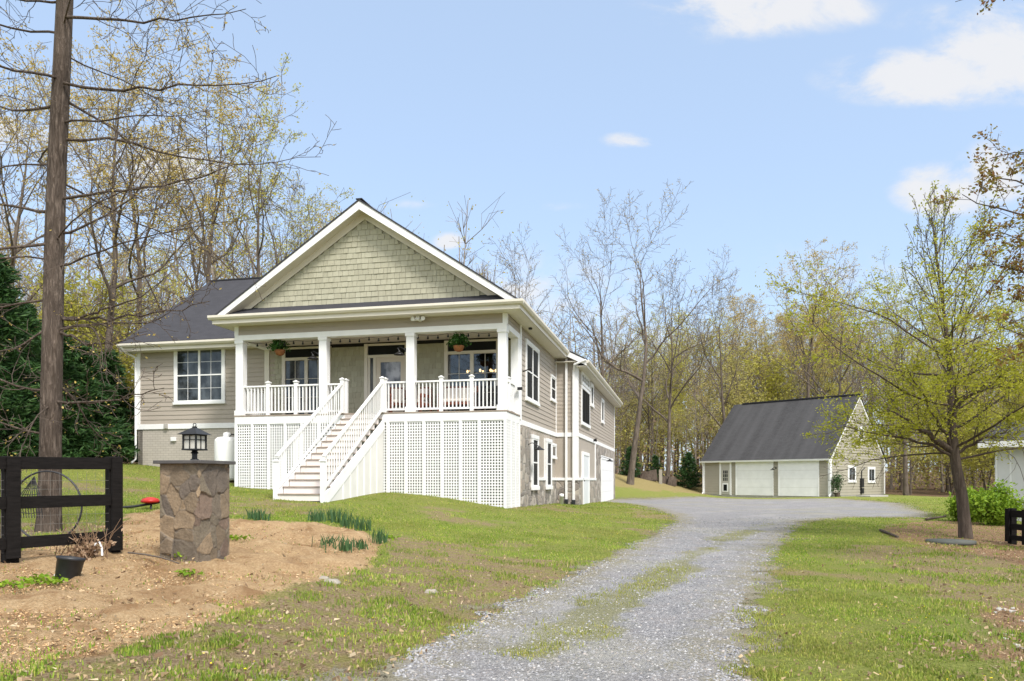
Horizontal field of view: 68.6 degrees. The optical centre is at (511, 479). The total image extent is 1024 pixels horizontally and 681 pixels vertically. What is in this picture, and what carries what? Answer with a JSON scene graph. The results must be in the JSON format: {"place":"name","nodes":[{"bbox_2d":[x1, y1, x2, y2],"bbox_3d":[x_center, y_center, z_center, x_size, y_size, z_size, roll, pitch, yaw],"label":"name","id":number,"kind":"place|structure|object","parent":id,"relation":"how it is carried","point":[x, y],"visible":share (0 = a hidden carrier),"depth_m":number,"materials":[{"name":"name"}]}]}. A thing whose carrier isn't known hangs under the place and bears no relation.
{"place":"outdoors","nodes":[
{"label":"outdoors","id":0,"kind":"place"},
{"bbox_2d":[0,456,1023,680],"bbox_3d":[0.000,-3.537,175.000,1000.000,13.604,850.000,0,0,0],"label":"ground","id":1,"kind":"structure","parent":0,"point":[46,599],"depth_m":9.00,"materials":[{"name":"green plant"}]},
{"bbox_2d":[1,303,41,453],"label":"evergreen tree","id":2,"kind":"object","parent":1,"relation":"on","point":[35,322],"visible":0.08,"depth_m":28.91,"materials":[{"name":"green plant"}]},
{"bbox_2d":[0,207,69,316],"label":"slender tree","id":3,"kind":"object","parent":1,"relation":"on","point":[29,253],"visible":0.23,"depth_m":69.31,"materials":[{"name":"green plant"}]},
{"bbox_2d":[0,253,73,456],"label":"evergreen tree","id":4,"kind":"object","parent":1,"relation":"on","point":[8,277],"visible":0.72,"depth_m":23.94,"materials":[{"name":"green plant"}]},
{"bbox_2d":[0,456,122,562],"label":"fence","id":5,"kind":"object","parent":1,"relation":"on","point":[14,502],"visible":0.86,"depth_m":8.76,"materials":[{"name":"black wood"}]},
{"bbox_2d":[22,470,82,535],"bbox_3d":[-6.255,0.352,10.111,0.962,0.962,0.048,0,0,0],"label":"wire hoop","id":6,"kind":"object","parent":5,"relation":"attached to","point":[33,484],"visible":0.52,"depth_m":10.10,"materials":[{"name":"black metal"}]},
{"bbox_2d":[0,53,122,344],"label":"oak tree","id":7,"kind":"object","parent":1,"relation":"on","point":[13,242],"visible":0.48,"depth_m":40.64,"materials":[{"name":"yellow plant"}]},
{"bbox_2d":[1,324,133,462],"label":"evergreen tree","id":8,"kind":"object","parent":1,"relation":"on","point":[72,372],"visible":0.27,"depth_m":25.86,"materials":[{"name":"green plant"}]},
{"bbox_2d":[54,555,85,582],"bbox_3d":[-4.471,0.909,7.574,0.266,0.267,0.263,8,-6,0],"label":"plant pot","id":9,"kind":"object","parent":1,"relation":"on","point":[69,567],"visible":0.81,"depth_m":7.48,"materials":[{"name":"black plastic"}]},
{"bbox_2d":[23,262,145,456],"bbox_3d":[-23.035,-6.110,40.547,7.522,10.828,8.654,0,0,-5],"label":"leafy sapling","id":10,"kind":"object","parent":1,"relation":"on","point":[72,288],"visible":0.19,"depth_m":40.18,"materials":[{"name":"green plant"}]},
{"bbox_2d":[50,515,130,560],"bbox_3d":[-5.062,0.695,8.959,0.815,0.545,0.468,0,0,-7],"label":"dry shrub","id":11,"kind":"object","parent":1,"relation":"on","point":[89,549],"visible":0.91,"depth_m":8.94,"materials":[{"name":"brown plant"}]},
{"bbox_2d":[62,340,141,459],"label":"evergreen tree","id":12,"kind":"object","parent":1,"relation":"on","point":[105,418],"visible":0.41,"depth_m":26.84,"materials":[{"name":"green plant"}]},
{"bbox_2d":[96,347,137,463],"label":"evergreen tree","id":13,"kind":"object","parent":1,"relation":"on","point":[112,367],"visible":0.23,"depth_m":28.45,"materials":[{"name":"green plant"}]},
{"bbox_2d":[0,0,239,351],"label":"oak tree","id":14,"kind":"object","parent":1,"relation":"on","point":[115,263],"visible":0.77,"depth_m":34.79,"materials":[{"name":"yellow plant"}]},
{"bbox_2d":[74,234,171,426],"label":"oak tree","id":15,"kind":"object","parent":1,"relation":"on","point":[128,284],"visible":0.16,"depth_m":77.09,"materials":[{"name":"green plant"}]},
{"bbox_2d":[40,37,208,438],"bbox_3d":[-23.021,-14.048,44.924,9.498,25.486,14.488,0,0,-16],"label":"oak tree","id":16,"kind":"object","parent":1,"relation":"on","point":[139,273],"visible":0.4,"depth_m":45.86,"materials":[{"name":"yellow plant"}]},
{"bbox_2d":[117,242,195,321],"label":"slender tree","id":17,"kind":"object","parent":1,"relation":"on","point":[175,285],"visible":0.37,"depth_m":63.59,"materials":[{"name":"green plant"}]},
{"bbox_2d":[0,0,338,531],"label":"bare tree","id":18,"kind":"object","parent":1,"relation":"on","point":[52,389],"visible":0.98,"depth_m":11.70,"materials":[{"name":"brown plant"}]},
{"bbox_2d":[153,460,235,561],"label":"stone pillar","id":19,"kind":"structure","parent":1,"relation":"on","point":[194,508],"depth_m":9.37,"materials":[{"name":"stone"}]},
{"bbox_2d":[178,423,210,459],"bbox_3d":[-4.066,-0.489,9.620,0.300,0.486,0.300,0,0,16],"label":"lantern","id":20,"kind":"object","parent":19,"relation":"on","point":[194,439],"visible":0.97,"depth_m":9.55,"materials":[{"name":"black metal"}]},
{"bbox_2d":[107,122,289,330],"bbox_3d":[-19.624,-11.505,44.045,10.661,21.089,9.415,0,0,5],"label":"bare tree","id":21,"kind":"object","parent":1,"relation":"on","point":[196,277],"visible":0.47,"depth_m":45.29,"materials":[{"name":"brown plant"}]},
{"bbox_2d":[143,181,264,304],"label":"slender tree","id":22,"kind":"object","parent":1,"relation":"on","point":[213,248],"visible":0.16,"depth_m":75.39,"materials":[{"name":"green plant"}]},
{"bbox_2d":[130,37,286,291],"bbox_3d":[-16.252,-11.277,40.511,8.095,21.722,12.349,0,0,-25],"label":"oak tree","id":23,"kind":"object","parent":1,"relation":"on","point":[207,270],"visible":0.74,"depth_m":38.61,"materials":[{"name":"yellow plant"}]},
{"bbox_2d":[214,432,233,480],"bbox_3d":[-9.784,-0.805,25.778,0.820,1.675,0.820,0,0,0],"label":"propane tank","id":24,"kind":"object","parent":1,"relation":"on","point":[224,448],"visible":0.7,"depth_m":25.43,"materials":[{"name":"white metal"}]},
{"bbox_2d":[125,52,331,278],"bbox_3d":[-13.743,-11.134,40.020,9.154,21.584,12.167,0,0,41],"label":"oak tree","id":25,"kind":"object","parent":1,"relation":"on","point":[258,205],"visible":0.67,"depth_m":38.66,"materials":[{"name":"yellow plant"}]},
{"bbox_2d":[201,148,327,279],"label":"bare tree","id":26,"kind":"object","parent":1,"relation":"on","point":[290,220],"visible":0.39,"depth_m":47.47,"materials":[{"name":"brown plant"}]},
{"bbox_2d":[211,171,354,278],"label":"oak tree","id":27,"kind":"object","parent":1,"relation":"on","point":[301,211],"visible":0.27,"depth_m":50.81,"materials":[{"name":"plant"}]},
{"bbox_2d":[116,198,622,507],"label":"house","id":28,"kind":"structure","parent":1,"relation":"on","point":[316,420],"depth_m":24.06,"materials":[{"name":"beige"}]},
{"bbox_2d":[173,349,225,404],"bbox_3d":[-11.146,-3.740,26.757,2.099,2.074,0.090,0,0,13],"label":"window","id":29,"kind":"structure","parent":28,"relation":"in","point":[199,376],"depth_m":26.74,"materials":[{"name":"white paint"}]},
{"bbox_2d":[282,346,330,414],"bbox_3d":[-7.083,-3.344,25.866,1.833,2.489,0.070,0,0,13],"label":"patio door","id":30,"kind":"structure","parent":28,"relation":"in","point":[296,365],"depth_m":25.92,"materials":[{"name":"white wood"}]},
{"bbox_2d":[364,342,405,412],"bbox_3d":[-4.218,-3.359,25.199,1.574,2.459,0.102,0,0,13],"label":"front door","id":31,"kind":"structure","parent":28,"relation":"in","point":[379,361],"depth_m":25.25,"materials":[{"name":"white wood"}]},
{"bbox_2d":[436,386,478,410],"bbox_3d":[-1.712,-2.553,23.864,1.230,0.920,0.656,0,0,13],"label":"porch chair","id":32,"kind":"object","parent":28,"relation":"on","point":[458,395],"visible":0.37,"depth_m":23.98,"materials":[{"name":"white wood"}]},
{"bbox_2d":[446,332,471,351],"bbox_3d":[-1.622,-4.281,23.064,0.787,0.680,0.756,0,0,0],"label":"hanging fern","id":33,"kind":"object","parent":28,"relation":"hanging from","point":[458,343],"visible":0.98,"depth_m":22.96,"materials":[{"name":"green plant"}]},
{"bbox_2d":[444,338,497,410],"bbox_3d":[-1.309,-3.344,24.554,1.884,2.489,0.070,0,0,13],"label":"patio door","id":34,"kind":"structure","parent":28,"relation":"in","point":[481,347],"depth_m":24.52,"materials":[{"name":"white wood"}]},
{"bbox_2d":[525,338,539,406],"bbox_3d":[0.724,-3.677,26.052,0.090,2.058,2.331,0,0,13],"label":"window","id":35,"kind":"structure","parent":28,"relation":"in","point":[532,352],"depth_m":25.88,"materials":[{"name":"white paint"}]},
{"bbox_2d":[531,434,539,489],"bbox_3d":[0.824,-0.604,26.130,0.090,1.906,1.165,0,0,13],"label":"window","id":36,"kind":"structure","parent":28,"relation":"in","point":[534,438],"depth_m":25.99,"materials":[{"name":"white paint"}]},
{"bbox_2d":[546,438,552,488],"bbox_3d":[1.437,-0.611,28.826,0.090,1.930,1.150,0,0,13],"label":"window","id":37,"kind":"structure","parent":28,"relation":"in","point":[549,442],"depth_m":28.70,"materials":[{"name":"white paint"}]},
{"bbox_2d":[581,451,589,503],"bbox_3d":[3.253,-0.044,33.019,0.136,2.346,2.206,0,0,13],"label":"basement door","id":38,"kind":"structure","parent":28,"relation":"in","point":[585,457],"depth_m":32.78,"materials":[{"name":"white paint"}]},
{"bbox_2d":[581,384,590,428],"bbox_3d":[3.266,-3.198,33.177,0.090,1.698,2.888,0,0,13],"label":"window","id":39,"kind":"structure","parent":28,"relation":"in","point":[585,393],"depth_m":33.13,"materials":[{"name":"white paint"}]},
{"bbox_2d":[601,455,612,501],"bbox_3d":[5.396,-0.033,42.598,0.081,2.519,6.959,0,0,13],"label":"garage door","id":40,"kind":"structure","parent":28,"relation":"in","point":[606,476],"depth_m":42.01,"materials":[{"name":"white paint"}]},
{"bbox_2d":[0,463,1023,680],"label":"grass","id":41,"kind":"structure","parent":1,"relation":"on","point":[774,673],"depth_m":8.68,"materials":[{"name":"green plant"}]},
{"bbox_2d":[0,150,1023,485],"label":"woodland","id":42,"kind":"object","parent":1,"relation":"on","point":[22,238],"visible":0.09,"depth_m":78.95,"materials":[{"name":"brown plant"}]},
{"bbox_2d":[0,501,1023,680],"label":"straw","id":43,"kind":"object","parent":1,"relation":"on","point":[189,656],"visible":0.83,"depth_m":6.32,"materials":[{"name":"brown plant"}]},
{"bbox_2d":[0,514,1023,672],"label":"soil clods","id":44,"kind":"object","parent":1,"relation":"on","point":[78,641],"visible":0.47,"depth_m":6.23,"materials":[{"name":"soil"}]},
{"bbox_2d":[479,223,589,348],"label":"bare tree","id":45,"kind":"object","parent":1,"relation":"on","point":[515,280],"visible":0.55,"depth_m":59.49,"materials":[{"name":"brown plant"}]},
{"bbox_2d":[123,361,994,493],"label":"undergrowth","id":46,"kind":"object","parent":1,"relation":"on","point":[932,473],"visible":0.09,"depth_m":68.26,"materials":[{"name":"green plant"}]},
{"bbox_2d":[551,186,663,394],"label":"bare tree","id":47,"kind":"object","parent":1,"relation":"on","point":[602,370],"visible":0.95,"depth_m":57.60,"materials":[{"name":"brown plant"}]},
{"bbox_2d":[618,446,643,476],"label":"young conifer","id":48,"kind":"object","parent":1,"relation":"on","point":[627,455],"visible":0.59,"depth_m":58.89,"materials":[{"name":"green plant"}]},
{"bbox_2d":[615,398,652,459],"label":"leafy sapling","id":49,"kind":"object","parent":1,"relation":"on","point":[619,431],"visible":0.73,"depth_m":66.28,"materials":[{"name":"green plant"}]},
{"bbox_2d":[608,350,675,471],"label":"oak tree","id":50,"kind":"object","parent":1,"relation":"on","point":[649,394],"visible":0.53,"depth_m":72.02,"materials":[{"name":"plant"}]},
{"bbox_2d":[557,177,731,484],"bbox_3d":[8.444,-10.970,55.373,10.373,23.235,11.746,0,0,-28],"label":"bare tree","id":51,"kind":"object","parent":1,"relation":"on","point":[631,470],"visible":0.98,"depth_m":54.91,"materials":[{"name":"brown plant"}]},
{"bbox_2d":[615,393,674,471],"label":"leafy sapling","id":52,"kind":"object","parent":1,"relation":"on","point":[665,444],"visible":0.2,"depth_m":79.51,"materials":[{"name":"green plant"}]},
{"bbox_2d":[615,360,675,459],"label":"leafy sapling","id":53,"kind":"object","parent":1,"relation":"on","point":[664,432],"visible":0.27,"depth_m":74.96,"materials":[{"name":"green plant"}]},
{"bbox_2d":[617,346,679,470],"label":"bare tree","id":54,"kind":"object","parent":1,"relation":"on","point":[649,383],"visible":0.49,"depth_m":73.10,"materials":[{"name":"plant"}]},
{"bbox_2d":[604,295,694,469],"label":"oak tree","id":55,"kind":"object","parent":1,"relation":"on","point":[652,425],"visible":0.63,"depth_m":72.69,"materials":[{"name":"plant"}]},
{"bbox_2d":[627,329,685,467],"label":"oak tree","id":56,"kind":"object","parent":1,"relation":"on","point":[665,381],"visible":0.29,"depth_m":80.12,"materials":[{"name":"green plant"}]},
{"bbox_2d":[633,350,706,475],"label":"leafy sapling","id":57,"kind":"object","parent":1,"relation":"on","point":[681,401],"visible":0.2,"depth_m":82.12,"materials":[{"name":"green plant"}]},
{"bbox_2d":[617,249,729,476],"bbox_3d":[13.280,-9.198,62.834,10.672,19.590,10.113,0,0,34],"label":"bare tree","id":58,"kind":"object","parent":1,"relation":"on","point":[668,421],"visible":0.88,"depth_m":61.78,"materials":[{"name":"brown plant"}]},
{"bbox_2d":[656,307,708,474],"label":"slender tree","id":59,"kind":"object","parent":1,"relation":"on","point":[675,339],"visible":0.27,"depth_m":87.39,"materials":[{"name":"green plant"}]},
{"bbox_2d":[667,383,703,453],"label":"slender tree","id":60,"kind":"object","parent":1,"relation":"on","point":[681,409],"visible":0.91,"depth_m":64.48,"materials":[{"name":"green plant"}]},
{"bbox_2d":[673,451,701,488],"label":"young conifer","id":61,"kind":"object","parent":1,"relation":"on","point":[688,470],"visible":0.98,"depth_m":60.81,"materials":[{"name":"green plant"}]},
{"bbox_2d":[664,379,723,460],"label":"leafy sapling","id":62,"kind":"object","parent":1,"relation":"on","point":[674,420],"visible":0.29,"depth_m":75.73,"materials":[{"name":"green plant"}]},
{"bbox_2d":[675,360,716,463],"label":"slender tree","id":63,"kind":"object","parent":1,"relation":"on","point":[692,378],"visible":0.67,"depth_m":66.24,"materials":[{"name":"green plant"}]},
{"bbox_2d":[657,305,746,477],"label":"bare tree","id":64,"kind":"object","parent":1,"relation":"on","point":[687,340],"visible":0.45,"depth_m":79.56,"materials":[{"name":"plant"}]},
{"bbox_2d":[678,394,725,456],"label":"leafy sapling","id":65,"kind":"object","parent":1,"relation":"on","point":[692,442],"visible":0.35,"depth_m":71.68,"materials":[{"name":"green plant"}]},
{"bbox_2d":[648,248,757,426],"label":"bare tree","id":66,"kind":"object","parent":1,"relation":"on","point":[721,383],"visible":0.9,"depth_m":63.85,"materials":[{"name":"brown plant"}]},
{"bbox_2d":[685,315,746,433],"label":"slender tree","id":67,"kind":"object","parent":1,"relation":"on","point":[712,336],"visible":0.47,"depth_m":84.18,"materials":[{"name":"green plant"}]},
{"bbox_2d":[683,337,757,452],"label":"leafy sapling","id":68,"kind":"object","parent":1,"relation":"on","point":[736,378],"visible":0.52,"depth_m":72.72,"materials":[{"name":"green plant"}]},
{"bbox_2d":[682,286,767,405],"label":"oak tree","id":69,"kind":"object","parent":1,"relation":"on","point":[731,305],"visible":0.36,"depth_m":97.90,"materials":[{"name":"green plant"}]},
{"bbox_2d":[705,360,768,436],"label":"leafy sapling","id":70,"kind":"object","parent":1,"relation":"on","point":[740,399],"visible":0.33,"depth_m":71.19,"materials":[{"name":"green plant"}]},
{"bbox_2d":[696,299,782,417],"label":"oak tree","id":71,"kind":"object","parent":1,"relation":"on","point":[728,326],"visible":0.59,"depth_m":82.98,"materials":[{"name":"green plant"}]},
{"bbox_2d":[715,313,791,399],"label":"slender tree","id":72,"kind":"object","parent":1,"relation":"on","point":[764,329],"visible":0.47,"depth_m":84.81,"materials":[{"name":"green plant"}]},
{"bbox_2d":[715,293,798,390],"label":"oak tree","id":73,"kind":"object","parent":1,"relation":"on","point":[759,310],"visible":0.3,"depth_m":100.18,"materials":[{"name":"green plant"}]},
{"bbox_2d":[732,310,792,399],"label":"oak tree","id":74,"kind":"object","parent":1,"relation":"on","point":[767,347],"visible":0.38,"depth_m":86.96,"materials":[{"name":"green plant"}]},
{"bbox_2d":[726,349,800,414],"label":"leafy sapling","id":75,"kind":"object","parent":1,"relation":"on","point":[782,379],"visible":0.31,"depth_m":78.34,"materials":[{"name":"green plant"}]},
{"bbox_2d":[742,318,820,400],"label":"oak tree","id":76,"kind":"object","parent":1,"relation":"on","point":[764,346],"visible":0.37,"depth_m":84.29,"materials":[{"name":"green plant"}]},
{"bbox_2d":[700,393,886,497],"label":"detached garage","id":77,"kind":"structure","parent":1,"relation":"on","point":[764,449],"depth_m":55.53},
{"bbox_2d":[719,462,731,494],"bbox_3d":[16.276,-0.146,57.261,0.078,2.573,1.024,0,0,-43],"label":"side door","id":78,"kind":"structure","parent":77,"relation":"in","point":[725,483],"depth_m":57.24,"materials":[{"name":"white paint"}]},
{"bbox_2d":[735,461,773,495],"bbox_3d":[17.905,-0.149,55.518,0.070,2.577,3.047,0,0,-43],"label":"garage door","id":79,"kind":"structure","parent":77,"relation":"in","point":[751,478],"depth_m":55.48,"materials":[{"name":"white paint"}]},
{"bbox_2d":[778,461,818,496],"bbox_3d":[20.216,-0.149,53.038,0.070,2.577,3.002,0,0,-43],"label":"garage door","id":80,"kind":"structure","parent":77,"relation":"in","point":[805,474],"depth_m":53.01,"materials":[{"name":"white paint"}]},
{"bbox_2d":[762,237,859,397],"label":"oak tree","id":81,"kind":"object","parent":1,"relation":"on","point":[837,314],"visible":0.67,"depth_m":70.31,"materials":[{"name":"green plant"}]},
{"bbox_2d":[745,259,892,395],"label":"bare tree","id":82,"kind":"object","parent":1,"relation":"on","point":[841,365],"visible":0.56,"depth_m":68.21,"materials":[{"name":"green plant"}]},
{"bbox_2d":[780,342,864,399],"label":"oak tree","id":83,"kind":"object","parent":1,"relation":"on","point":[823,380],"visible":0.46,"depth_m":75.72,"materials":[{"name":"green plant"}]},
{"bbox_2d":[783,305,868,394],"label":"oak tree","id":84,"kind":"object","parent":1,"relation":"on","point":[806,343],"visible":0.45,"depth_m":79.47,"materials":[{"name":"green plant"}]},
{"bbox_2d":[773,292,884,387],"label":"oak tree","id":85,"kind":"object","parent":1,"relation":"on","point":[816,335],"visible":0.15,"depth_m":92.42,"materials":[{"name":"green plant"}]},
{"bbox_2d":[810,284,877,388],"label":"slender tree","id":86,"kind":"object","parent":1,"relation":"on","point":[838,327],"visible":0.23,"depth_m":93.92,"materials":[{"name":"green plant"}]},
{"bbox_2d":[818,285,891,418],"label":"slender tree","id":87,"kind":"object","parent":1,"relation":"on","point":[857,359],"visible":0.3,"depth_m":74.71,"materials":[{"name":"green plant"}]},
{"bbox_2d":[755,180,1023,538],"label":"spring tree","id":88,"kind":"object","parent":1,"relation":"on","point":[952,445],"visible":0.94,"depth_m":17.87,"materials":[{"name":"green plant"}]},
{"bbox_2d":[846,298,953,489],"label":"bare tree","id":89,"kind":"object","parent":1,"relation":"on","point":[901,480],"visible":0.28,"depth_m":67.02,"materials":[{"name":"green plant"}]},
{"bbox_2d":[880,383,946,494],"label":"leafy sapling","id":90,"kind":"object","parent":1,"relation":"on","point":[909,458],"visible":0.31,"depth_m":57.55,"materials":[{"name":"green plant"}]},
{"bbox_2d":[860,246,983,494],"bbox_3d":[29.755,-8.060,55.113,8.084,19.061,10.745,0,0,38],"label":"oak tree","id":91,"kind":"object","parent":1,"relation":"on","point":[905,480],"visible":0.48,"depth_m":55.84,"materials":[{"name":"green plant"}]},
{"bbox_2d":[898,298,979,491],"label":"slender tree","id":92,"kind":"object","parent":1,"relation":"on","point":[942,486],"visible":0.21,"depth_m":63.83,"materials":[{"name":"green plant"}]},
{"bbox_2d":[892,388,988,492],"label":"leafy sapling","id":93,"kind":"object","parent":1,"relation":"on","point":[945,458],"visible":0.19,"depth_m":60.65,"materials":[{"name":"green plant"}]},
{"bbox_2d":[925,539,976,544],"bbox_3d":[9.906,1.384,16.960,1.000,0.090,0.993,0,0,0],"label":"well lid","id":94,"kind":"object","parent":1,"relation":"on","point":[957,541],"visible":0.95,"depth_m":16.63,"materials":[{"name":"grey concrete"}]},
{"bbox_2d":[908,377,997,475],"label":"leafy sapling","id":95,"kind":"object","parent":1,"relation":"on","point":[957,424],"visible":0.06,"depth_m":66.26,"materials":[{"name":"green plant"}]},
{"bbox_2d":[917,296,1008,491],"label":"oak tree","id":96,"kind":"object","parent":1,"relation":"on","point":[947,489],"visible":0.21,"depth_m":63.64,"materials":[{"name":"green plant"}]},
{"bbox_2d":[941,485,984,521],"bbox_3d":[14.551,0.892,24.049,1.540,1.525,1.318,0,0,0],"label":"shrub","id":97,"kind":"object","parent":1,"relation":"on","point":[952,509],"visible":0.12,"depth_m":23.99,"materials":[{"name":"green plant"}]},
{"bbox_2d":[940,404,1007,491],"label":"leafy sapling","id":98,"kind":"object","parent":1,"relation":"on","point":[970,459],"visible":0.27,"depth_m":56.49,"materials":[{"name":"green plant"}]},
{"bbox_2d":[930,0,1023,369],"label":"maple tree","id":99,"kind":"object","parent":1,"relation":"on","point":[1013,266],"visible":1,"depth_m":11.56,"materials":[{"name":"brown plant"}]},
{"bbox_2d":[933,266,1023,410],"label":"oak tree","id":100,"kind":"object","parent":1,"relation":"on","point":[988,328],"visible":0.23,"depth_m":63.64,"materials":[{"name":"green plant"}]},
{"bbox_2d":[963,371,1023,478],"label":"leafy sapling","id":101,"kind":"object","parent":1,"relation":"on","point":[1020,398],"visible":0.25,"depth_m":53.69,"materials":[{"name":"green plant"}]},
{"bbox_2d":[968,477,1023,525],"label":"shrub","id":102,"kind":"object","parent":1,"relation":"on","point":[988,506],"visible":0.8,"depth_m":22.27,"materials":[{"name":"green plant"}]},
{"bbox_2d":[978,421,1023,520],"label":"shed","id":103,"kind":"structure","parent":1,"relation":"on","point":[1003,469],"depth_m":24.66,"materials":[{"name":"white paint"}]},
{"bbox_2d":[1005,508,1023,544],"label":"fence","id":104,"kind":"object","parent":1,"relation":"on","point":[1012,526],"visible":0.91,"depth_m":17.32,"materials":[{"name":"black wood"}]},
{"bbox_2d":[0,0,1023,471],"label":"sky","id":105,"kind":"structure","parent":0,"point":[791,123],"materials":[{"name":"blue"}]},
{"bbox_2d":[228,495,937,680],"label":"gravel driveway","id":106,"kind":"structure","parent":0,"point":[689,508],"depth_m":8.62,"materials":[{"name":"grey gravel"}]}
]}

